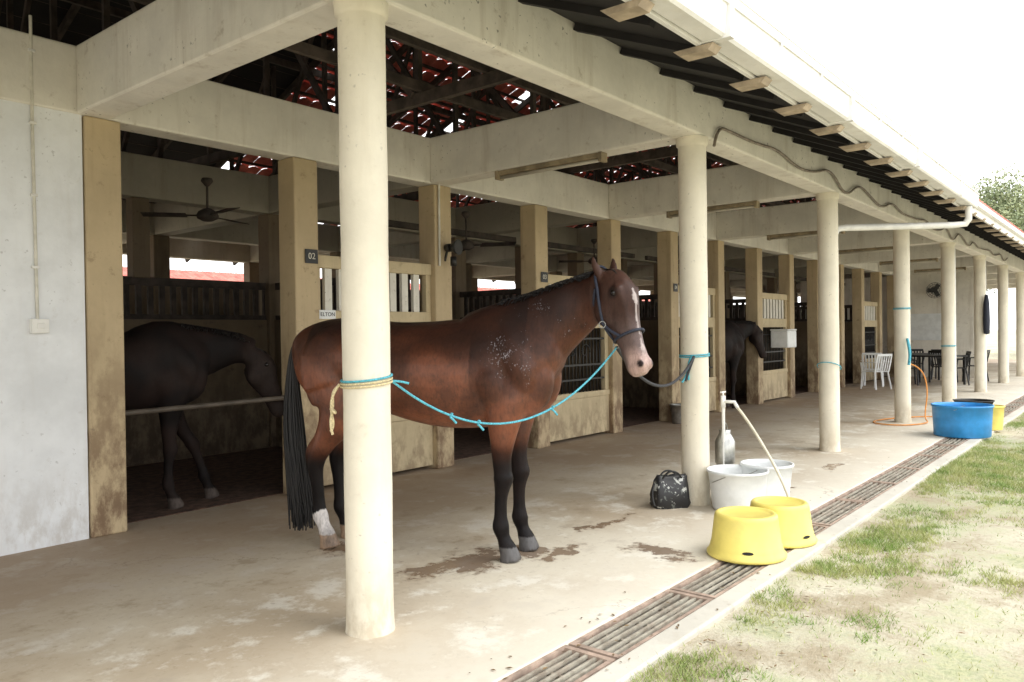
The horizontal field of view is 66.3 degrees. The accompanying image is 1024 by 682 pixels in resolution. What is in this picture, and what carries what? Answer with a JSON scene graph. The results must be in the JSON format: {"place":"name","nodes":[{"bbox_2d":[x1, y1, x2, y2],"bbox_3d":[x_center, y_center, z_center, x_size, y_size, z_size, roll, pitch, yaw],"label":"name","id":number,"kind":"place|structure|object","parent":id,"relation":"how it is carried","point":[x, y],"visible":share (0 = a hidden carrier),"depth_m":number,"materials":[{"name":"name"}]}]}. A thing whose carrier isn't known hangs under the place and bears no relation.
{"place":"outdoors","nodes":[
{"label":"outdoors","id":0,"kind":"place"},
{"bbox_2d":[0,359,1023,681],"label":"concrete floor","id":1,"kind":"structure","parent":0,"point":[250,591],"depth_m":4.89,"materials":[{"name":"beige concrete"}]},
{"bbox_2d":[0,99,88,555],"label":"white wall","id":2,"kind":"structure","parent":1,"relation":"on","point":[44,500],"depth_m":5.49,"materials":[{"name":"paint"}]},
{"bbox_2d":[28,15,38,318],"bbox_3d":[-3.317,-1.203,5.436,0.021,2.100,0.032,0,1,39],"label":"wall conduit","id":3,"kind":"object","parent":2,"relation":"attached to","point":[33,169],"depth_m":5.43,"materials":[{"name":"white plastic"}]},
{"bbox_2d":[28,48,49,332],"bbox_3d":[-3.292,-1.038,5.432,0.067,1.970,0.110,0,1,39],"label":"wall switch","id":4,"kind":"object","parent":2,"relation":"attached to","point":[38,325],"depth_m":5.42,"materials":[{"name":"white plastic"}]},
{"bbox_2d":[124,321,283,509],"bbox_3d":[-3.248,0.639,6.602,2.678,1.609,0.601,-1,1,-33],"label":"horse","id":5,"kind":"object","parent":1,"relation":"on","point":[168,363],"visible":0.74,"depth_m":6.65},
{"bbox_2d":[126,197,797,446],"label":"pillars","id":6,"kind":"structure","parent":1,"relation":"on","point":[148,255],"depth_m":10.44,"materials":[{"name":"paint"}]},
{"bbox_2d":[121,151,886,297],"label":"beams","id":7,"kind":"structure","parent":6,"relation":"on","point":[169,186],"depth_m":12.63,"materials":[{"name":"paint"}]},
{"bbox_2d":[140,177,247,223],"bbox_3d":[-3.010,-1.439,7.951,1.047,0.440,1.127,0,1,39],"label":"ceiling fan","id":8,"kind":"object","parent":7,"relation":"hanging from","point":[207,214],"visible":1,"depth_m":7.92},
{"bbox_2d":[451,211,515,250],"bbox_3d":[-0.673,-1.440,10.162,1.197,0.500,1.066,0,1,39],"label":"ceiling fan","id":9,"kind":"object","parent":7,"relation":"hanging from","point":[468,244],"visible":0.68,"depth_m":10.21},
{"bbox_2d":[558,239,596,263],"bbox_3d":[1.520,-1.550,13.662,1.113,0.440,1.077,0,1,39],"label":"ceiling fan","id":10,"kind":"object","parent":7,"relation":"hanging from","point":[593,241],"visible":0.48,"depth_m":13.60},
{"bbox_2d":[283,257,652,563],"bbox_3d":[-0.368,0.455,5.253,2.669,1.932,0.621,-1,1,17],"label":"horse","id":11,"kind":"object","parent":1,"relation":"on","point":[503,360],"visible":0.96,"depth_m":4.99},
{"bbox_2d":[392,347,616,424],"bbox_3d":[0.032,0.252,4.345,1.543,0.410,0.042,-1,1,-36],"label":"lead rope","id":12,"kind":"object","parent":11,"relation":"attached to","point":[487,423],"visible":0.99,"depth_m":4.27,"materials":[{"name":"teal fabric"}]},
{"bbox_2d":[450,405,557,430],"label":"rope knots","id":13,"kind":"object","parent":12,"relation":"attached to","point":[479,425],"visible":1,"depth_m":4.20,"materials":[{"name":"teal fabric"}]},
{"bbox_2d":[82,116,893,537],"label":"stall pillars","id":14,"kind":"structure","parent":1,"relation":"on","point":[104,302],"depth_m":7.27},
{"bbox_2d":[125,395,283,415],"bbox_3d":[-2.549,0.537,6.554,0.044,0.062,1.581,0,1,39],"label":"stall rail","id":15,"kind":"object","parent":14,"relation":"attached to","point":[194,406],"visible":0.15,"depth_m":6.49,"materials":[{"name":"grey metal"}]},
{"bbox_2d":[305,249,317,263],"bbox_3d":[-1.841,-0.778,7.203,0.010,0.130,0.140,0,1,39],"label":"stall sign","id":16,"kind":"object","parent":14,"relation":"attached to","point":[311,255],"visible":1,"depth_m":7.20,"materials":[{"name":"black metal"}]},
{"bbox_2d":[444,239,462,265],"bbox_3d":[-0.647,-0.958,8.536,0.216,0.284,0.167,0,1,39],"label":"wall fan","id":17,"kind":"object","parent":14,"relation":"attached to","point":[456,246],"visible":1,"depth_m":8.49},
{"bbox_2d":[541,272,547,281],"bbox_3d":[0.415,-0.813,9.969,0.010,0.130,0.140,0,1,39],"label":"stall sign","id":18,"kind":"object","parent":14,"relation":"attached to","point":[544,276],"visible":1,"depth_m":9.96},
{"bbox_2d":[673,283,677,291],"bbox_3d":[2.658,-0.867,12.720,0.010,0.130,0.140,0,1,39],"label":"stall sign","id":19,"kind":"object","parent":14,"relation":"attached to","point":[675,286],"visible":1,"depth_m":12.71,"materials":[{"name":"grey plastic"}]},
{"bbox_2d":[124,277,867,466],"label":"stall walls","id":20,"kind":"structure","parent":1,"relation":"on","point":[226,429],"depth_m":10.22,"materials":[{"name":"brown wood"}]},
{"bbox_2d":[438,184,440,265],"bbox_3d":[-0.783,-1.514,8.508,0.033,1.401,0.068,-1,1,15],"label":"pillar conduit","id":21,"kind":"object","parent":20,"relation":"attached to","point":[439,247],"visible":0.57,"depth_m":8.48,"materials":[{"name":"grey plastic"}]},
{"bbox_2d":[123,220,851,321],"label":"stall partition slats","id":22,"kind":"object","parent":20,"relation":"on","point":[486,298],"visible":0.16,"depth_m":10.14,"materials":[{"name":"wood"}]},
{"bbox_2d":[318,255,877,485],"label":"stall front panels","id":23,"kind":"object","parent":20,"relation":"attached to","point":[582,413],"visible":0.27,"depth_m":10.46,"materials":[{"name":"beige wood"}]},
{"bbox_2d":[319,310,335,318],"bbox_3d":[-1.746,-0.251,7.419,0.010,0.085,0.190,0,1,39],"label":"stall sign","id":24,"kind":"object","parent":23,"relation":"attached to","point":[327,314],"visible":1,"depth_m":7.42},
{"bbox_2d":[322,268,874,319],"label":"stall front slats","id":25,"kind":"object","parent":23,"relation":"attached to","point":[772,308],"visible":0.32,"depth_m":8.23,"materials":[{"name":"white wood"}]},
{"bbox_2d":[558,327,875,394],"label":"stall grilles","id":26,"kind":"object","parent":23,"relation":"attached to","point":[870,344],"visible":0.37,"depth_m":11.11,"materials":[{"name":"paint"}]},
{"bbox_2d":[770,329,796,347],"bbox_3d":[5.579,-0.056,16.097,0.380,0.380,0.520,0,1,39],"label":"box","id":27,"kind":"object","parent":26,"relation":"attached to","point":[783,338],"visible":1,"depth_m":15.91,"materials":[{"name":"plastic"}]},
{"bbox_2d":[126,376,887,523],"bbox_3d":[3.168,1.270,15.940,2.750,0.016,23.330,0,1,39],"label":"stall floor bedding","id":28,"kind":"object","parent":1,"relation":"on","point":[240,476],"depth_m":8.29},
{"bbox_2d":[650,470,690,508],"bbox_3d":[1.312,1.219,6.508,0.367,0.313,0.206,-1,1,-11],"label":"tote bag","id":29,"kind":"object","parent":1,"relation":"on","point":[670,491],"visible":1,"depth_m":6.43,"materials":[{"name":"black plastic"}]},
{"bbox_2d":[669,403,680,423],"bbox_3d":[2.663,1.152,12.434,0.324,0.300,0.324,0,1,39],"label":"grey bucket","id":30,"kind":"object","parent":1,"relation":"on","point":[676,412],"visible":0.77,"depth_m":12.33,"materials":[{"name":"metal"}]},
{"bbox_2d":[333,0,1023,638],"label":"porch columns","id":31,"kind":"structure","parent":1,"relation":"on","point":[363,194],"depth_m":3.81,"materials":[{"name":"paint"}]},
{"bbox_2d":[329,384,339,434],"bbox_3d":[-0.868,0.334,3.836,0.046,0.251,0.052,0,1,39],"label":"loose rope","id":32,"kind":"object","parent":31,"relation":"attached to","point":[331,420],"visible":1,"depth_m":3.83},
{"bbox_2d":[340,377,392,388],"bbox_3d":[-0.716,0.202,3.867,0.258,0.054,0.259,0,1,39],"label":"tied rope","id":33,"kind":"object","parent":31,"relation":"attached to","point":[390,380],"visible":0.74,"depth_m":3.76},
{"bbox_2d":[340,373,392,382],"bbox_3d":[-0.717,0.180,3.867,0.258,0.042,0.259,0,1,39],"label":"tied rope","id":34,"kind":"object","parent":31,"relation":"attached to","point":[369,380],"visible":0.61,"depth_m":3.76,"materials":[{"name":"teal fabric"}]},
{"bbox_2d":[0,0,1023,288],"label":"concrete beams","id":35,"kind":"structure","parent":31,"relation":"on","point":[152,68],"depth_m":6.63,"materials":[{"name":"beige paint"}]},
{"bbox_2d":[0,0,816,290],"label":"roof timbers","id":36,"kind":"object","parent":35,"relation":"on","point":[419,91],"visible":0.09,"depth_m":9.79,"materials":[{"name":"brown wood"}]},
{"bbox_2d":[0,0,330,202],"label":"roof felt","id":37,"kind":"object","parent":36,"relation":"on","point":[81,23],"visible":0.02,"depth_m":11.95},
{"bbox_2d":[228,28,1023,233],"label":"roof tiles","id":38,"kind":"object","parent":36,"relation":"attached to","point":[428,75],"depth_m":14.74,"materials":[{"name":"red tile"}]},
{"bbox_2d":[495,151,606,180],"bbox_3d":[0.347,-1.661,7.479,1.260,0.085,0.100,0,1,39],"label":"fluorescent lamp","id":39,"kind":"object","parent":35,"relation":"attached to","point":[600,156],"visible":1,"depth_m":7.42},
{"bbox_2d":[666,201,759,217],"bbox_3d":[2.609,-1.715,10.253,1.260,0.085,0.100,0,1,39],"label":"fluorescent lamp","id":40,"kind":"object","parent":35,"relation":"attached to","point":[730,207],"visible":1,"depth_m":10.08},
{"bbox_2d":[518,0,1023,259],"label":"eave soffit","id":41,"kind":"structure","parent":35,"relation":"attached to","point":[647,38],"depth_m":5.84,"materials":[{"name":"black metal"}]},
{"bbox_2d":[601,0,1023,251],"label":"eave brackets","id":42,"kind":"object","parent":41,"relation":"attached to","point":[627,10],"visible":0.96,"depth_m":5.43,"materials":[{"name":"beige wood"}]},
{"bbox_2d":[622,0,1023,246],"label":"gutter","id":43,"kind":"object","parent":41,"relation":"attached to","point":[751,48],"visible":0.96,"depth_m":5.21,"materials":[{"name":"paint"}]},
{"bbox_2d":[838,206,971,233],"bbox_3d":[4.919,-0.212,9.862,2.159,3.020,0.131,-1,1,-17],"label":"rain pipe","id":44,"kind":"object","parent":43,"relation":"attached to","point":[966,221],"visible":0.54,"depth_m":9.87,"materials":[{"name":"white plastic"}]},
{"bbox_2d":[767,231,844,240],"bbox_3d":[4.871,-1.770,13.027,1.260,0.085,0.100,0,1,39],"label":"fluorescent lamp","id":45,"kind":"object","parent":35,"relation":"attached to","point":[791,235],"visible":0.77,"depth_m":13.12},
{"bbox_2d":[713,127,1007,260],"bbox_3d":[7.209,-1.911,13.371,0.036,0.262,17.416,0,1,39],"label":"beam cable","id":46,"kind":"object","parent":35,"relation":"attached to","point":[789,160],"visible":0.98,"depth_m":8.91,"materials":[{"name":"grey plastic"}]},
{"bbox_2d":[838,246,892,253],"bbox_3d":[7.133,-1.825,15.802,1.260,0.085,0.100,0,1,39],"label":"fluorescent lamp","id":47,"kind":"object","parent":35,"relation":"attached to","point":[876,249],"visible":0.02,"depth_m":15.78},
{"bbox_2d":[879,258,938,264],"bbox_3d":[9.395,-1.879,18.576,1.260,0.085,0.100,0,1,39],"label":"fluorescent lamp","id":48,"kind":"object","parent":35,"relation":"attached to","point":[912,261],"visible":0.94,"depth_m":18.43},
{"bbox_2d":[914,267,966,272],"bbox_3d":[11.657,-1.934,21.350,1.260,0.085,0.100,0,1,39],"label":"fluorescent lamp","id":49,"kind":"object","parent":35,"relation":"attached to","point":[939,269],"visible":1,"depth_m":21.43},
{"bbox_2d":[615,346,694,386],"bbox_3d":[1.054,0.183,5.682,0.083,0.333,1.940,-1,1,27],"label":"lead rope","id":50,"kind":"object","parent":31,"relation":"attached to","point":[689,366],"visible":0.86,"depth_m":5.90,"materials":[{"name":"fabric"}]},
{"bbox_2d":[681,356,691,382],"bbox_3d":[1.457,0.234,6.519,0.108,0.231,0.033,-1,1,-24],"label":"knotted rope","id":51,"kind":"object","parent":31,"relation":"attached to","point":[682,381],"visible":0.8,"depth_m":6.52,"materials":[{"name":"teal fabric"}]},
{"bbox_2d":[679,352,709,357],"bbox_3d":[1.545,0.118,6.641,0.258,0.044,0.259,0,1,39],"label":"tied rope","id":52,"kind":"object","parent":31,"relation":"attached to","point":[699,355],"visible":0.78,"depth_m":6.53,"materials":[{"name":"teal fabric"}]},
{"bbox_2d":[817,362,841,369],"bbox_3d":[3.811,0.313,9.417,0.278,0.138,0.279,0,1,39],"label":"tied rope","id":53,"kind":"object","parent":31,"relation":"attached to","point":[829,362],"visible":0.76,"depth_m":9.31,"materials":[{"name":"fabric"}]},
{"bbox_2d":[906,338,910,364],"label":"hanging rope","id":54,"kind":"object","parent":31,"relation":"hanging from","point":[909,350],"visible":1,"depth_m":11.96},
{"bbox_2d":[983,294,989,333],"bbox_3d":[10.614,-0.596,17.529,0.140,0.900,0.168,0,1,39],"label":"hanging jacket","id":55,"kind":"object","parent":31,"relation":"hanging from","point":[986,316],"visible":1,"depth_m":17.48,"materials":[{"name":"black fabric"}]},
{"bbox_2d":[679,320,766,407],"bbox_3d":[3.796,0.448,14.662,2.742,1.660,0.619,-1,1,-33],"label":"horse","id":56,"kind":"object","parent":1,"relation":"on","point":[737,333],"visible":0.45,"depth_m":14.69},
{"bbox_2d":[720,391,738,463],"bbox_3d":[1.859,0.898,6.670,0.162,0.937,0.080,0,1,39],"label":"water tap","id":57,"kind":"object","parent":1,"relation":"on","point":[724,401],"visible":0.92,"depth_m":6.69,"materials":[{"name":"white plastic"}]},
{"bbox_2d":[737,408,789,496],"bbox_3d":[2.039,0.898,6.322,0.065,0.676,0.680,-1,1,-19],"label":"cream hose","id":58,"kind":"object","parent":57,"relation":"attached to","point":[765,450],"visible":0.93,"depth_m":6.32,"materials":[{"name":"beige plastic"}]},
{"bbox_2d":[706,464,768,509],"bbox_3d":[1.841,1.206,6.394,0.494,0.320,0.494,0,1,39],"label":"white tub","id":59,"kind":"object","parent":1,"relation":"on","point":[732,485],"visible":0.86,"depth_m":6.22,"materials":[{"name":"plastic"}]},
{"bbox_2d":[707,506,786,564],"bbox_3d":[1.517,1.244,5.078,0.500,0.275,0.500,-1,1,14],"label":"feed bucket","id":60,"kind":"object","parent":1,"relation":"on","point":[746,535],"visible":1,"depth_m":4.91,"materials":[{"name":"yellow plastic"}]},
{"bbox_2d":[498,395,1023,681],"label":"drain grate","id":61,"kind":"object","parent":1,"relation":"in","point":[598,656],"visible":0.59,"depth_m":4.22,"materials":[{"name":"metal"}]},
{"bbox_2d":[740,459,793,496],"bbox_3d":[2.136,1.190,6.566,0.434,0.340,0.434,0,1,39],"label":"white bucket","id":62,"kind":"object","parent":1,"relation":"on","point":[774,486],"visible":0.46,"depth_m":6.40,"materials":[{"name":"plastic"}]},
{"bbox_2d":[750,496,816,548],"bbox_3d":[1.855,1.240,5.429,0.485,0.267,0.485,-1,1,-31],"label":"feed bucket","id":63,"kind":"object","parent":1,"relation":"on","point":[795,523],"visible":0.73,"depth_m":5.25,"materials":[{"name":"yellow plastic"}]},
{"bbox_2d":[861,353,884,386],"bbox_3d":[9.193,0.723,19.959,0.550,0.862,0.557,0,1,29],"label":"plastic chair","id":64,"kind":"object","parent":1,"relation":"on","point":[868,368],"visible":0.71,"depth_m":19.80,"materials":[{"name":"white plastic"}]},
{"bbox_2d":[860,354,891,389],"bbox_3d":[8.824,0.737,18.992,0.550,0.862,0.557,-1,1,-21],"label":"plastic chair","id":65,"kind":"object","parent":1,"relation":"on","point":[878,369],"visible":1,"depth_m":18.80,"materials":[{"name":"white plastic"}]},
{"bbox_2d":[800,272,973,377],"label":"end wall","id":66,"kind":"structure","parent":1,"relation":"on","point":[922,301],"depth_m":23.54,"materials":[{"name":"beige paint"}]},
{"bbox_2d":[910,313,940,339],"bbox_3d":[12.515,-0.424,23.577,1.200,0.800,0.030,0,1,39],"label":"whiteboard","id":67,"kind":"object","parent":66,"relation":"attached to","point":[925,326],"visible":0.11,"depth_m":23.60,"materials":[{"name":"white plastic"}]},
{"bbox_2d":[926,282,940,297],"bbox_3d":[12.543,-1.525,23.314,0.481,0.482,0.328,-1,11,14],"label":"wall fan","id":68,"kind":"object","parent":66,"relation":"attached to","point":[934,290],"depth_m":23.20,"materials":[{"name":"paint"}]},
{"bbox_2d":[873,364,931,425],"bbox_3d":[6.305,0.801,12.233,1.037,0.904,1.571,0,1,39],"label":"garden hose","id":69,"kind":"object","parent":1,"relation":"on","point":[925,416],"visible":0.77,"depth_m":12.23,"materials":[{"name":"orange rubber"}]},
{"bbox_2d":[893,352,918,384],"bbox_3d":[10.210,0.706,20.321,0.557,0.862,0.550,-1,1,19],"label":"plastic chair","id":70,"kind":"object","parent":1,"relation":"on","point":[915,369],"visible":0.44,"depth_m":20.06,"materials":[{"name":"black plastic"}]},
{"bbox_2d":[911,349,924,378],"bbox_3d":[11.861,0.660,23.073,0.550,0.862,0.557,0,1,29],"label":"plastic chair","id":71,"kind":"object","parent":1,"relation":"on","point":[919,350],"visible":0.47,"depth_m":22.80,"materials":[{"name":"black plastic"}]},
{"bbox_2d":[911,353,941,382],"bbox_3d":[11.305,0.728,21.767,0.900,0.760,1.400,0,1,39],"label":"dining table","id":72,"kind":"object","parent":1,"relation":"on","point":[929,369],"visible":0.34,"depth_m":21.06,"materials":[{"name":"black plastic"}]},
{"bbox_2d":[931,349,941,379],"bbox_3d":[12.223,0.662,22.261,0.550,0.862,0.557,0,1,39],"label":"plastic chair","id":73,"kind":"object","parent":1,"relation":"on","point":[934,364],"visible":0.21,"depth_m":22.23,"materials":[{"name":"black plastic"}]},
{"bbox_2d":[911,354,967,384],"bbox_3d":[10.948,0.745,20.381,0.900,0.760,1.400,-1,1,-31],"label":"dining table","id":74,"kind":"object","parent":1,"relation":"on","point":[919,356],"visible":0.42,"depth_m":20.06,"materials":[{"name":"black plastic"}]},
{"bbox_2d":[928,350,957,382],"bbox_3d":[11.560,0.682,21.002,0.557,0.862,0.550,-1,1,-21],"label":"plastic chair","id":75,"kind":"object","parent":1,"relation":"on","point":[933,352],"visible":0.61,"depth_m":20.92,"materials":[{"name":"black plastic"}]},
{"bbox_2d":[931,402,993,438],"bbox_3d":[6.065,1.062,10.561,0.744,0.420,0.744,0,1,39],"label":"blue tub","id":76,"kind":"object","parent":1,"relation":"on","point":[969,420],"visible":1,"depth_m":10.29,"materials":[{"name":"plastic"}]},
{"bbox_2d":[956,351,970,384],"bbox_3d":[11.433,0.692,20.130,0.557,0.862,0.550,-1,1,19],"label":"plastic chair","id":77,"kind":"object","parent":1,"relation":"on","point":[968,353],"visible":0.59,"depth_m":19.89,"materials":[{"name":"black plastic"}]},
{"bbox_2d":[962,350,989,381],"bbox_3d":[12.525,0.668,21.150,0.550,0.862,0.557,-1,1,-41],"label":"plastic chair","id":78,"kind":"object","parent":1,"relation":"on","point":[988,353],"visible":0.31,"depth_m":21.19,"materials":[{"name":"black plastic"}]},
{"bbox_2d":[955,253,1008,398],"bbox_3d":[10.793,-0.351,17.905,0.080,3.000,7.284,0,1,39],"label":"rain pipe","id":79,"kind":"object","parent":1,"relation":"on","point":[986,334],"visible":0.15,"depth_m":15.10,"materials":[{"name":"white plastic"}]},
{"bbox_2d":[122,0,1023,329],"label":"sky","id":80,"kind":"structure","parent":0,"point":[949,73],"materials":[{"name":"white"}]},
{"bbox_2d":[715,423,734,464],"bbox_3d":[1.843,1.036,6.777,0.170,0.661,0.170,0,1,39],"label":"metal can","id":81,"kind":"object","parent":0,"point":[729,450],"visible":0.73,"depth_m":6.71,"materials":[{"name":"silver metal"}]},
{"bbox_2d":[630,330,1023,681],"bbox_3d":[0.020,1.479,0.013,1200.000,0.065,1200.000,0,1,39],"label":"ground","id":82,"kind":"structure","parent":0,"point":[939,665],"depth_m":4.06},
{"bbox_2d":[123,267,649,300],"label":"neighbouring stable","id":83,"kind":"structure","parent":82,"relation":"on","point":[191,274],"depth_m":31.66,"materials":[{"name":"beige paint"}]},
{"bbox_2d":[469,426,1022,681],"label":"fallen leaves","id":84,"kind":"object","parent":82,"relation":"on","point":[761,611],"visible":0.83,"depth_m":3.86,"materials":[{"name":"brown plant"}]},
{"bbox_2d":[582,405,1023,681],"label":"drain kerb","id":85,"kind":"structure","parent":82,"relation":"on","point":[691,626],"depth_m":4.40,"materials":[{"name":"concrete"}]},
{"bbox_2d":[992,404,1004,429],"bbox_3d":[6.821,1.087,11.171,0.364,0.340,0.364,0,1,39],"label":"yellow bucket","id":86,"kind":"object","parent":85,"relation":"on","point":[998,417],"visible":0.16,"depth_m":11.02,"materials":[{"name":"plastic"}]},
{"bbox_2d":[629,413,1023,681],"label":"grass","id":87,"kind":"structure","parent":82,"relation":"on","point":[968,476],"depth_m":5.21,"materials":[{"name":"green plant"}]},
{"bbox_2d":[957,163,1023,294],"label":"shade tree","id":88,"kind":"object","parent":82,"relation":"on","point":[1002,206],"visible":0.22,"depth_m":38.32,"materials":[{"name":"green plant"}]},
{"bbox_2d":[738,0,978,189],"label":"gutter rod","id":89,"kind":"object","parent":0,"point":[790,40],"visible":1,"depth_m":5.54,"materials":[{"name":"white metal"}]},
{"bbox_2d":[953,398,994,403],"bbox_3d":[7.865,1.114,13.353,0.624,0.220,0.624,0,1,39],"label":"black basin","id":90,"kind":"object","parent":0,"point":[987,401],"visible":0.26,"depth_m":13.41,"materials":[{"name":"plastic"}]}
]}

